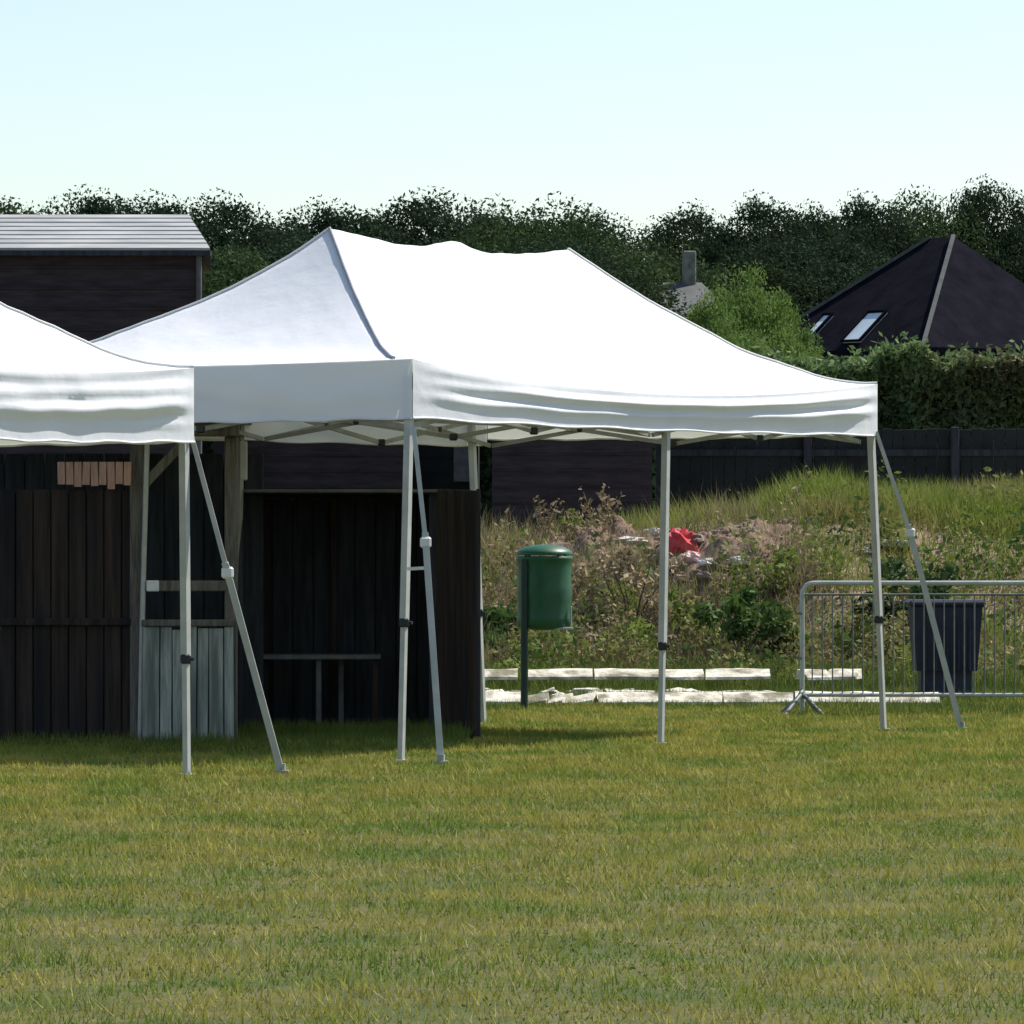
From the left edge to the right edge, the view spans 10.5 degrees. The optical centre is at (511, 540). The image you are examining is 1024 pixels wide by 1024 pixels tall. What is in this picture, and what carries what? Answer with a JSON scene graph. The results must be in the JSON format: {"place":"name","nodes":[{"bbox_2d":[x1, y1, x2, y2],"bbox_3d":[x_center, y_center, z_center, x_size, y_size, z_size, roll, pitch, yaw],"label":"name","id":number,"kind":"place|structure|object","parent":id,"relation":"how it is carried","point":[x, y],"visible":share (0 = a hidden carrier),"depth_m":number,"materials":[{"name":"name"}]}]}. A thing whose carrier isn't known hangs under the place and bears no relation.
{"place":"outdoors","nodes":[
{"label":"outdoors","id":0,"kind":"place"},
{"bbox_2d":[203,425,491,535],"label":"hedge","id":1,"kind":"object","parent":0,"point":[485,470],"visible":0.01,"depth_m":91.92,"materials":[{"name":"green plant"}]},
{"bbox_2d":[0,686,1023,1023],"bbox_3d":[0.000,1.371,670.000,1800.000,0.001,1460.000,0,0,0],"label":"lawn ground","id":2,"kind":"structure","parent":0,"point":[704,927],"depth_m":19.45,"materials":[{"name":"plant"}]},
{"bbox_2d":[0,197,30,214],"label":"broadleaf tree","id":3,"kind":"object","parent":2,"relation":"on","point":[8,206],"visible":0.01,"depth_m":126.24,"materials":[{"name":"green plant"}]},
{"bbox_2d":[0,195,55,214],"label":"broadleaf tree","id":4,"kind":"object","parent":2,"relation":"on","point":[29,211],"visible":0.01,"depth_m":118.15,"materials":[{"name":"green plant"}]},
{"bbox_2d":[26,183,142,214],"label":"broadleaf tree","id":5,"kind":"object","parent":2,"relation":"on","point":[93,207],"visible":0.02,"depth_m":123.89,"materials":[{"name":"green plant"}]},
{"bbox_2d":[0,215,211,457],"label":"barn","id":6,"kind":"structure","parent":2,"relation":"on","point":[88,278],"depth_m":64.00,"materials":[{"name":"wood"}]},
{"bbox_2d":[0,422,262,740],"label":"timber shelter","id":7,"kind":"object","parent":2,"relation":"on","point":[70,550],"visible":0.72,"depth_m":37.59,"materials":[{"name":"black wood"}]},
{"bbox_2d":[137,444,149,739],"bbox_3d":[-2.492,0.314,37.532,0.088,2.105,0.038,0,0,11],"label":"metal pole","id":8,"kind":"object","parent":2,"relation":"on","point":[144,556],"visible":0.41,"depth_m":37.52,"materials":[{"name":"metal"}]},
{"bbox_2d":[0,302,288,775],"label":"pop up tent","id":9,"kind":"object","parent":2,"relation":"on","point":[59,386],"visible":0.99,"depth_m":31.76,"materials":[{"name":"white fabric"}]},
{"bbox_2d":[89,188,244,246],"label":"broadleaf tree","id":10,"kind":"object","parent":2,"relation":"on","point":[158,209],"depth_m":117.93,"materials":[{"name":"green plant"}]},
{"bbox_2d":[154,187,318,296],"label":"broadleaf tree","id":11,"kind":"object","parent":2,"relation":"on","point":[214,229],"visible":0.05,"depth_m":111.76,"materials":[{"name":"green plant"}]},
{"bbox_2d":[203,236,271,297],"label":"broadleaf tree","id":12,"kind":"object","parent":2,"relation":"on","point":[224,274],"visible":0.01,"depth_m":99.25,"materials":[{"name":"green plant"}]},
{"bbox_2d":[203,232,311,291],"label":"broadleaf tree","id":13,"kind":"object","parent":2,"relation":"on","point":[274,254],"visible":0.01,"depth_m":103.72,"materials":[{"name":"green plant"}]},
{"bbox_2d":[246,210,310,247],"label":"broadleaf tree","id":14,"kind":"object","parent":2,"relation":"on","point":[281,222],"visible":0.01,"depth_m":123.74,"materials":[{"name":"green plant"}]},
{"bbox_2d":[213,441,403,498],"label":"shed","id":15,"kind":"structure","parent":2,"relation":"on","point":[320,466],"depth_m":66.00,"materials":[{"name":"wood"}]},
{"bbox_2d":[263,653,382,727],"bbox_3d":[-1.359,1.088,39.370,0.870,0.565,0.500,0,0,0],"label":"table","id":16,"kind":"object","parent":2,"relation":"on","point":[342,657],"visible":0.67,"depth_m":39.18,"materials":[{"name":"wood"}]},
{"bbox_2d":[243,194,426,248],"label":"broadleaf tree","id":17,"kind":"object","parent":2,"relation":"on","point":[335,221],"visible":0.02,"depth_m":115.86,"materials":[{"name":"green plant"}]},
{"bbox_2d":[238,489,480,738],"bbox_3d":[-1.063,0.507,39.124,1.692,1.728,1.753,0,0,0],"label":"market stall","id":18,"kind":"object","parent":2,"relation":"on","point":[331,569],"visible":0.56,"depth_m":39.94},
{"bbox_2d":[350,208,417,242],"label":"broadleaf tree","id":19,"kind":"object","parent":2,"relation":"on","point":[379,218],"depth_m":127.93,"materials":[{"name":"green plant"}]},
{"bbox_2d":[378,232,421,245],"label":"broadleaf tree","id":20,"kind":"object","parent":2,"relation":"on","point":[393,242],"visible":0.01,"depth_m":106.05,"materials":[{"name":"green plant"}]},
{"bbox_2d":[348,186,528,248],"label":"broadleaf tree","id":21,"kind":"object","parent":2,"relation":"on","point":[430,221],"visible":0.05,"depth_m":117.21,"materials":[{"name":"green plant"}]},
{"bbox_2d":[412,445,478,489],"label":"shed","id":22,"kind":"object","parent":2,"relation":"on","point":[436,466],"visible":0.12,"depth_m":67.00,"materials":[{"name":"wood"}]},
{"bbox_2d":[453,447,469,481],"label":"sign board","id":23,"kind":"object","parent":22,"relation":"attached to","point":[460,464],"visible":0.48,"depth_m":66.88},
{"bbox_2d":[410,232,496,252],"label":"broadleaf tree","id":24,"kind":"object","parent":2,"relation":"on","point":[449,239],"depth_m":100.96,"materials":[{"name":"green plant"}]},
{"bbox_2d":[0,227,966,763],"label":"pop up tent","id":25,"kind":"object","parent":2,"relation":"on","point":[328,335],"visible":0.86,"depth_m":36.73,"materials":[{"name":"white fabric"}]},
{"bbox_2d":[454,201,535,238],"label":"broadleaf tree","id":26,"kind":"object","parent":2,"relation":"on","point":[471,220],"depth_m":129.99,"materials":[{"name":"green plant"}]},
{"bbox_2d":[486,689,504,691],"bbox_3d":[-0.147,1.350,48.029,0.322,0.120,0.175,0,0,-20],"label":"slab fragment","id":27,"kind":"object","parent":2,"relation":"on","point":[497,690],"visible":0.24,"depth_m":48.07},
{"bbox_2d":[476,236,524,253],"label":"broadleaf tree","id":28,"kind":"object","parent":2,"relation":"on","point":[502,251],"depth_m":103.50,"materials":[{"name":"green plant"}]},
{"bbox_2d":[484,668,517,679],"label":"pale slab","id":29,"kind":"structure","parent":2,"relation":"on","point":[501,674],"depth_m":49.52,"materials":[{"name":"concrete"}]},
{"bbox_2d":[485,691,520,703],"bbox_3d":[-0.088,1.306,45.950,0.362,0.104,0.326,0,0,0],"label":"pale slab","id":30,"kind":"object","parent":2,"relation":"on","point":[504,696],"depth_m":45.89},
{"bbox_2d":[0,710,1023,1023],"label":"clover","id":31,"kind":"object","parent":2,"relation":"on","point":[540,872],"visible":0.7,"depth_m":23.09,"materials":[{"name":"green plant"}]},
{"bbox_2d":[528,692,548,704],"bbox_3d":[0.211,1.315,45.912,0.179,0.117,0.331,0,0,6],"label":"pale slab","id":32,"kind":"object","parent":2,"relation":"on","point":[540,697],"depth_m":45.85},
{"bbox_2d":[516,544,572,706],"bbox_3d":[0.262,0.702,45.000,0.466,1.338,0.465,0,0,0],"label":"litter bin","id":33,"kind":"object","parent":2,"relation":"on","point":[544,592],"visible":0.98,"depth_m":44.80,"materials":[{"name":"green metal"}]},
{"bbox_2d":[539,687,558,694],"bbox_3d":[0.317,1.335,48.072,0.196,0.132,0.323,0,0,0],"label":"slab fragment","id":34,"kind":"object","parent":2,"relation":"on","point":[552,690],"visible":0.36,"depth_m":48.01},
{"bbox_2d":[433,191,684,311],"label":"broadleaf tree","id":35,"kind":"object","parent":2,"relation":"on","point":[535,225],"visible":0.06,"depth_m":111.51,"materials":[{"name":"green plant"}]},
{"bbox_2d":[528,668,592,679],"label":"pale slab","id":36,"kind":"structure","parent":2,"relation":"on","point":[570,673],"depth_m":49.47,"materials":[{"name":"concrete"}]},
{"bbox_2d":[548,693,572,703],"bbox_3d":[0.403,1.316,45.879,0.147,0.106,0.316,0,0,20],"label":"pale slab","id":37,"kind":"object","parent":2,"relation":"on","point":[568,697],"depth_m":45.83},
{"bbox_2d":[486,232,641,294],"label":"broadleaf tree","id":38,"kind":"object","parent":2,"relation":"on","point":[512,246],"visible":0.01,"depth_m":103.62,"materials":[{"name":"green plant"}]},
{"bbox_2d":[470,215,665,303],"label":"broadleaf tree","id":39,"kind":"object","parent":2,"relation":"on","point":[524,220],"depth_m":119.72,"materials":[{"name":"green plant"}]},
{"bbox_2d":[492,439,651,539],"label":"shed","id":40,"kind":"structure","parent":2,"relation":"on","point":[548,472],"depth_m":65.20,"materials":[{"name":"wood"}]},
{"bbox_2d":[570,691,597,704],"bbox_3d":[0.595,1.315,45.946,0.207,0.123,0.325,0,0,12],"label":"pale slab","id":41,"kind":"object","parent":2,"relation":"on","point":[592,696],"depth_m":45.89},
{"bbox_2d":[569,688,602,693],"bbox_3d":[0.653,1.344,48.700,0.381,0.104,0.217,0,0,-12],"label":"slab fragment","id":42,"kind":"object","parent":2,"relation":"on","point":[587,690],"visible":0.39,"depth_m":48.62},
{"bbox_2d":[515,232,695,318],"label":"broadleaf tree","id":43,"kind":"object","parent":2,"relation":"on","point":[620,276],"visible":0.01,"depth_m":100.57,"materials":[{"name":"green plant"}]},
{"bbox_2d":[606,690,654,691],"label":"pale slab","id":44,"kind":"structure","parent":2,"relation":"on","point":[630,690],"depth_m":48.31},
{"bbox_2d":[553,206,711,286],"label":"broadleaf tree","id":45,"kind":"object","parent":2,"relation":"on","point":[654,249],"visible":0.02,"depth_m":141.38,"materials":[{"name":"green plant"}]},
{"bbox_2d":[594,668,703,679],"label":"pale slab","id":46,"kind":"structure","parent":2,"relation":"on","point":[652,674],"depth_m":49.52,"materials":[{"name":"concrete"}]},
{"bbox_2d":[597,692,721,704],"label":"pale slab","id":47,"kind":"structure","parent":2,"relation":"on","point":[637,697],"depth_m":45.80,"materials":[{"name":"concrete"}]},
{"bbox_2d":[666,687,685,691],"bbox_3d":[1.496,1.348,48.943,0.307,0.104,0.167,0,0,-20],"label":"slab fragment","id":48,"kind":"object","parent":2,"relation":"on","point":[677,688],"visible":0.26,"depth_m":48.92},
{"bbox_2d":[632,241,748,306],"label":"broadleaf tree","id":49,"kind":"object","parent":2,"relation":"on","point":[711,280],"depth_m":148.94,"materials":[{"name":"green plant"}]},
{"bbox_2d":[682,688,699,692],"bbox_3d":[1.563,1.341,47.924,0.195,0.119,0.410,0,0,0],"label":"slab fragment","id":50,"kind":"object","parent":2,"relation":"on","point":[689,690],"visible":0.3,"depth_m":47.91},
{"bbox_2d":[637,198,751,269],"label":"broadleaf tree","id":51,"kind":"object","parent":2,"relation":"on","point":[685,225],"visible":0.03,"depth_m":208.13,"materials":[{"name":"green plant"}]},
{"bbox_2d":[702,690,756,693],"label":"pale slab","id":52,"kind":"structure","parent":2,"relation":"on","point":[734,691],"depth_m":48.46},
{"bbox_2d":[705,668,769,679],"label":"pale slab","id":53,"kind":"structure","parent":2,"relation":"on","point":[729,673],"depth_m":49.64,"materials":[{"name":"concrete"}]},
{"bbox_2d":[706,308,773,353],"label":"broadleaf tree","id":54,"kind":"object","parent":2,"relation":"on","point":[741,342],"visible":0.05,"depth_m":81.81,"materials":[{"name":"green plant"}]},
{"bbox_2d":[680,260,809,361],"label":"broadleaf tree","id":55,"kind":"object","parent":2,"relation":"on","point":[764,314],"visible":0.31,"depth_m":83.77,"materials":[{"name":"green plant"}]},
{"bbox_2d":[668,238,824,322],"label":"broadleaf tree","id":56,"kind":"object","parent":2,"relation":"on","point":[728,251],"visible":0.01,"depth_m":205.26,"materials":[{"name":"green plant"}]},
{"bbox_2d":[481,460,1023,688],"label":"green weeds","id":57,"kind":"object","parent":2,"relation":"on","point":[898,624],"visible":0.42,"depth_m":52.88,"materials":[{"name":"plant"}]},
{"bbox_2d":[723,691,792,704],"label":"pale slab","id":58,"kind":"structure","parent":2,"relation":"on","point":[759,696],"depth_m":45.84,"materials":[{"name":"concrete"}]},
{"bbox_2d":[728,299,788,352],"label":"broadleaf tree","id":59,"kind":"object","parent":2,"relation":"on","point":[764,333],"depth_m":85.89,"materials":[{"name":"green plant"}]},
{"bbox_2d":[672,189,863,293],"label":"broadleaf tree","id":60,"kind":"object","parent":2,"relation":"on","point":[761,223],"visible":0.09,"depth_m":207.28,"materials":[{"name":"green plant"}]},
{"bbox_2d":[734,287,824,365],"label":"broadleaf tree","id":61,"kind":"object","parent":2,"relation":"on","point":[806,338],"visible":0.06,"depth_m":89.88,"materials":[{"name":"green plant"}]},
{"bbox_2d":[709,231,873,321],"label":"broadleaf tree","id":62,"kind":"object","parent":2,"relation":"on","point":[770,259],"visible":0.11,"depth_m":202.48,"materials":[{"name":"green plant"}]},
{"bbox_2d":[796,669,831,679],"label":"pale slab","id":63,"kind":"structure","parent":2,"relation":"on","point":[817,674],"depth_m":49.41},
{"bbox_2d":[760,199,893,276],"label":"broadleaf tree","id":64,"kind":"object","parent":2,"relation":"on","point":[834,230],"visible":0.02,"depth_m":211.32,"materials":[{"name":"green plant"}]},
{"bbox_2d":[769,232,891,320],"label":"broadleaf tree","id":65,"kind":"object","parent":2,"relation":"on","point":[832,251],"visible":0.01,"depth_m":206.53,"materials":[{"name":"green plant"}]},
{"bbox_2d":[652,331,1023,514],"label":"hedge","id":66,"kind":"object","parent":2,"relation":"on","point":[920,385],"visible":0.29,"depth_m":71.90,"materials":[{"name":"green plant"}]},
{"bbox_2d":[656,427,1023,520],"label":"board fence","id":67,"kind":"object","parent":2,"relation":"on","point":[920,452],"visible":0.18,"depth_m":68.99,"materials":[{"name":"wood"}]},
{"bbox_2d":[828,668,861,679],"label":"pale slab","id":68,"kind":"structure","parent":2,"relation":"on","point":[837,673],"depth_m":49.62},
{"bbox_2d":[794,691,939,704],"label":"pale slab","id":69,"kind":"structure","parent":2,"relation":"on","point":[904,699],"depth_m":45.76,"materials":[{"name":"concrete"}]},
{"bbox_2d":[806,188,932,268],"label":"broadleaf tree","id":70,"kind":"object","parent":2,"relation":"on","point":[898,240],"visible":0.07,"depth_m":213.18,"materials":[{"name":"green plant"}]},
{"bbox_2d":[780,581,1023,714],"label":"crowd barrier","id":71,"kind":"object","parent":2,"relation":"on","point":[802,696],"visible":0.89,"depth_m":43.40,"materials":[{"name":"metal"}]},
{"bbox_2d":[805,340,1015,364],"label":"hedge","id":72,"kind":"object","parent":2,"relation":"on","point":[842,358],"depth_m":98.03,"materials":[{"name":"green plant"}]},
{"bbox_2d":[840,184,1006,267],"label":"broadleaf tree","id":73,"kind":"object","parent":2,"relation":"on","point":[935,215],"visible":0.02,"depth_m":221.13,"materials":[{"name":"green plant"}]},
{"bbox_2d":[904,599,985,698],"bbox_3d":[3.731,0.941,47.800,0.660,0.860,0.660,0,0,0],"label":"storage bin","id":74,"kind":"object","parent":2,"relation":"on","point":[959,643],"visible":0.86,"depth_m":47.52,"materials":[{"name":"black plastic"}]},
{"bbox_2d":[909,173,1023,282],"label":"broadleaf tree","id":75,"kind":"object","parent":2,"relation":"on","point":[1006,239],"visible":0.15,"depth_m":223.43,"materials":[{"name":"green plant"}]},
{"bbox_2d":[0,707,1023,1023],"bbox_3d":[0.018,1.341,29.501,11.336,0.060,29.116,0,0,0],"label":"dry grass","id":76,"kind":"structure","parent":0,"point":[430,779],"depth_m":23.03,"materials":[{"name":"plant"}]},
{"bbox_2d":[0,0,1023,258],"label":"sky","id":77,"kind":"structure","parent":0,"point":[639,110],"materials":[{"name":"blue"}]},
{"bbox_2d":[1,654,1023,753],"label":"long grass","id":78,"kind":"structure","parent":0,"point":[312,735],"depth_m":44.09,"materials":[{"name":"plant"}]},
{"bbox_2d":[657,251,715,317],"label":"grey roof house","id":79,"kind":"structure","parent":0,"point":[689,286],"depth_m":131.14,"materials":[{"name":"tile"}]},
{"bbox_2d":[481,462,1023,691],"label":"bank","id":80,"kind":"structure","parent":0,"point":[918,542],"depth_m":54.98,"materials":[{"name":"plant"}]},
{"bbox_2d":[482,600,545,657],"bbox_3d":[-0.014,0.888,52.666,0.723,0.648,0.953,0,0,-12],"label":"shrub","id":81,"kind":"object","parent":80,"relation":"on","point":[498,614],"visible":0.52,"depth_m":52.68,"materials":[{"name":"green plant"}]},
{"bbox_2d":[531,495,563,539],"bbox_3d":[0.374,-0.169,57.545,0.350,0.605,0.506,0,0,0],"label":"tall weed","id":82,"kind":"object","parent":80,"relation":"on","point":[539,508],"visible":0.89,"depth_m":57.47,"materials":[{"name":"plant"}]},
{"bbox_2d":[557,508,596,533],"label":"tall weed","id":83,"kind":"object","parent":80,"relation":"on","point":[572,519],"visible":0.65,"depth_m":57.56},
{"bbox_2d":[536,515,659,579],"bbox_3d":[0.974,0.126,57.000,1.900,0.777,3.199,0,0,0],"label":"soil heap","id":84,"kind":"object","parent":80,"relation":"on","point":[588,534],"visible":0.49,"depth_m":56.73,"materials":[{"name":"soil"}]},
{"bbox_2d":[619,536,647,543],"bbox_3d":[1.218,-0.004,57.099,0.455,0.096,0.353,0,0,0],"label":"plastic sheet","id":85,"kind":"object","parent":84,"relation":"on","point":[629,539],"visible":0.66,"depth_m":56.97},
{"bbox_2d":[643,527,659,536],"bbox_3d":[1.480,-0.080,57.800,0.228,0.117,0.170,0,0,0],"label":"plastic sheet","id":86,"kind":"object","parent":84,"relation":"on","point":[651,528],"visible":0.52,"depth_m":57.74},
{"bbox_2d":[579,483,625,527],"bbox_3d":[0.903,-0.226,57.516,0.432,0.743,0.420,0,0,25],"label":"tall weed","id":87,"kind":"object","parent":80,"relation":"on","point":[602,498],"visible":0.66,"depth_m":57.50,"materials":[{"name":"plant"}]},
{"bbox_2d":[571,544,699,631],"bbox_3d":[1.139,0.533,53.477,1.254,1.010,1.091,0,0,-35],"label":"shrub","id":88,"kind":"object","parent":80,"relation":"on","point":[627,562],"visible":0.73,"depth_m":53.43,"materials":[{"name":"green plant"}]},
{"bbox_2d":[617,582,725,657],"bbox_3d":[1.513,0.781,52.647,1.048,0.780,0.897,0,0,0],"label":"shrub","id":89,"kind":"object","parent":80,"relation":"on","point":[678,605],"visible":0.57,"depth_m":52.46,"materials":[{"name":"green plant"}]},
{"bbox_2d":[659,527,698,554],"bbox_3d":[1.686,0.051,55.599,0.427,0.388,0.345,0,0,0],"label":"red sack","id":90,"kind":"object","parent":80,"relation":"on","point":[684,535],"visible":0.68,"depth_m":55.48,"materials":[{"name":"plastic"}]},
{"bbox_2d":[645,518,804,596],"bbox_3d":[2.144,0.247,56.000,2.000,0.976,3.798,0,0,0],"label":"soil heap","id":91,"kind":"object","parent":80,"relation":"on","point":[720,539],"visible":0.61,"depth_m":55.11,"materials":[{"name":"soil"}]},
{"bbox_2d":[641,547,654,553],"bbox_3d":[1.368,0.100,55.980,0.155,0.080,0.120,0,0,-10],"label":"rubble stone","id":92,"kind":"object","parent":91,"relation":"on","point":[651,550],"visible":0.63,"depth_m":55.94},
{"bbox_2d":[647,554,659,561],"bbox_3d":[1.409,0.173,55.547,0.217,0.078,0.128,0,0,26],"label":"rubble stone","id":93,"kind":"object","parent":91,"relation":"on","point":[657,559],"visible":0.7,"depth_m":55.49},
{"bbox_2d":[673,574,685,582],"bbox_3d":[1.657,0.377,54.851,0.141,0.089,0.189,0,0,0],"label":"rubble stone","id":94,"kind":"object","parent":91,"relation":"on","point":[677,581],"visible":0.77,"depth_m":54.78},
{"bbox_2d":[680,550,700,564],"bbox_3d":[1.793,0.189,55.151,0.256,0.180,0.193,0,0,0],"label":"pink sheet","id":95,"kind":"object","parent":91,"relation":"on","point":[695,555],"visible":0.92,"depth_m":55.08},
{"bbox_2d":[692,534,704,543],"bbox_3d":[1.866,-0.013,55.609,0.129,0.108,0.251,0,0,12],"label":"rubble stone","id":96,"kind":"object","parent":91,"relation":"on","point":[697,538],"visible":1,"depth_m":55.53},
{"bbox_2d":[695,571,713,580],"bbox_3d":[1.906,0.350,54.598,0.234,0.097,0.129,0,0,43],"label":"rubble stone","id":97,"kind":"object","parent":91,"relation":"on","point":[703,575],"visible":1,"depth_m":54.55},
{"bbox_2d":[697,558,713,565],"bbox_3d":[1.916,0.215,54.946,0.178,0.088,0.152,0,0,0],"label":"plastic sheet","id":98,"kind":"object","parent":91,"relation":"on","point":[701,562],"visible":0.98,"depth_m":54.91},
{"bbox_2d":[719,530,730,533],"bbox_3d":[2.147,-0.085,55.835,0.074,0.050,0.134,0,0,-40],"label":"rubble stone","id":99,"kind":"object","parent":91,"relation":"on","point":[726,532],"visible":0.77,"depth_m":55.80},
{"bbox_2d":[726,556,748,564],"bbox_3d":[2.242,0.209,54.796,0.244,0.115,0.182,0,0,0],"label":"plastic sheet","id":100,"kind":"object","parent":91,"relation":"on","point":[728,560],"visible":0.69,"depth_m":54.73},
{"bbox_2d":[690,583,811,660],"bbox_3d":[2.243,0.835,51.869,1.140,0.871,0.943,0,0,40],"label":"shrub","id":101,"kind":"object","parent":80,"relation":"on","point":[741,602],"visible":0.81,"depth_m":51.69,"materials":[{"name":"green plant"}]},
{"bbox_2d":[481,474,1023,674],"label":"dry weeds","id":102,"kind":"object","parent":80,"relation":"on","point":[483,542],"visible":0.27,"depth_m":54.67,"materials":[{"name":"plant"}]},
{"bbox_2d":[481,490,1023,686],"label":"dark weeds","id":103,"kind":"object","parent":80,"relation":"on","point":[1016,540],"visible":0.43,"depth_m":54.18,"materials":[{"name":"plant"}]},
{"bbox_2d":[759,543,815,591],"bbox_3d":[2.738,0.275,53.969,0.686,0.517,0.851,0,0,0],"label":"shrub","id":104,"kind":"object","parent":80,"relation":"on","point":[780,579],"visible":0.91,"depth_m":53.84,"materials":[{"name":"green plant"}]},
{"bbox_2d":[857,546,871,554],"bbox_3d":[3.544,0.116,55.629,0.132,0.115,0.187,0,0,45],"label":"rubble stone","id":105,"kind":"object","parent":80,"relation":"on","point":[869,552],"visible":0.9,"depth_m":55.59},
{"bbox_2d":[880,539,910,546],"bbox_3d":[3.854,0.029,55.800,0.342,0.080,0.120,0,0,0],"label":"plank","id":106,"kind":"object","parent":80,"relation":"on","point":[881,542],"visible":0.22,"depth_m":55.74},
{"bbox_2d":[854,555,962,634],"bbox_3d":[3.830,0.602,52.460,1.041,0.950,0.992,0,0,-14],"label":"shrub","id":107,"kind":"object","parent":80,"relation":"on","point":[945,575],"visible":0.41,"depth_m":52.46,"materials":[{"name":"green plant"}]},
{"bbox_2d":[791,234,1023,359],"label":"slate roof house","id":108,"kind":"structure","parent":0,"point":[942,293],"depth_m":176.52,"materials":[{"name":"stone"}]}
]}

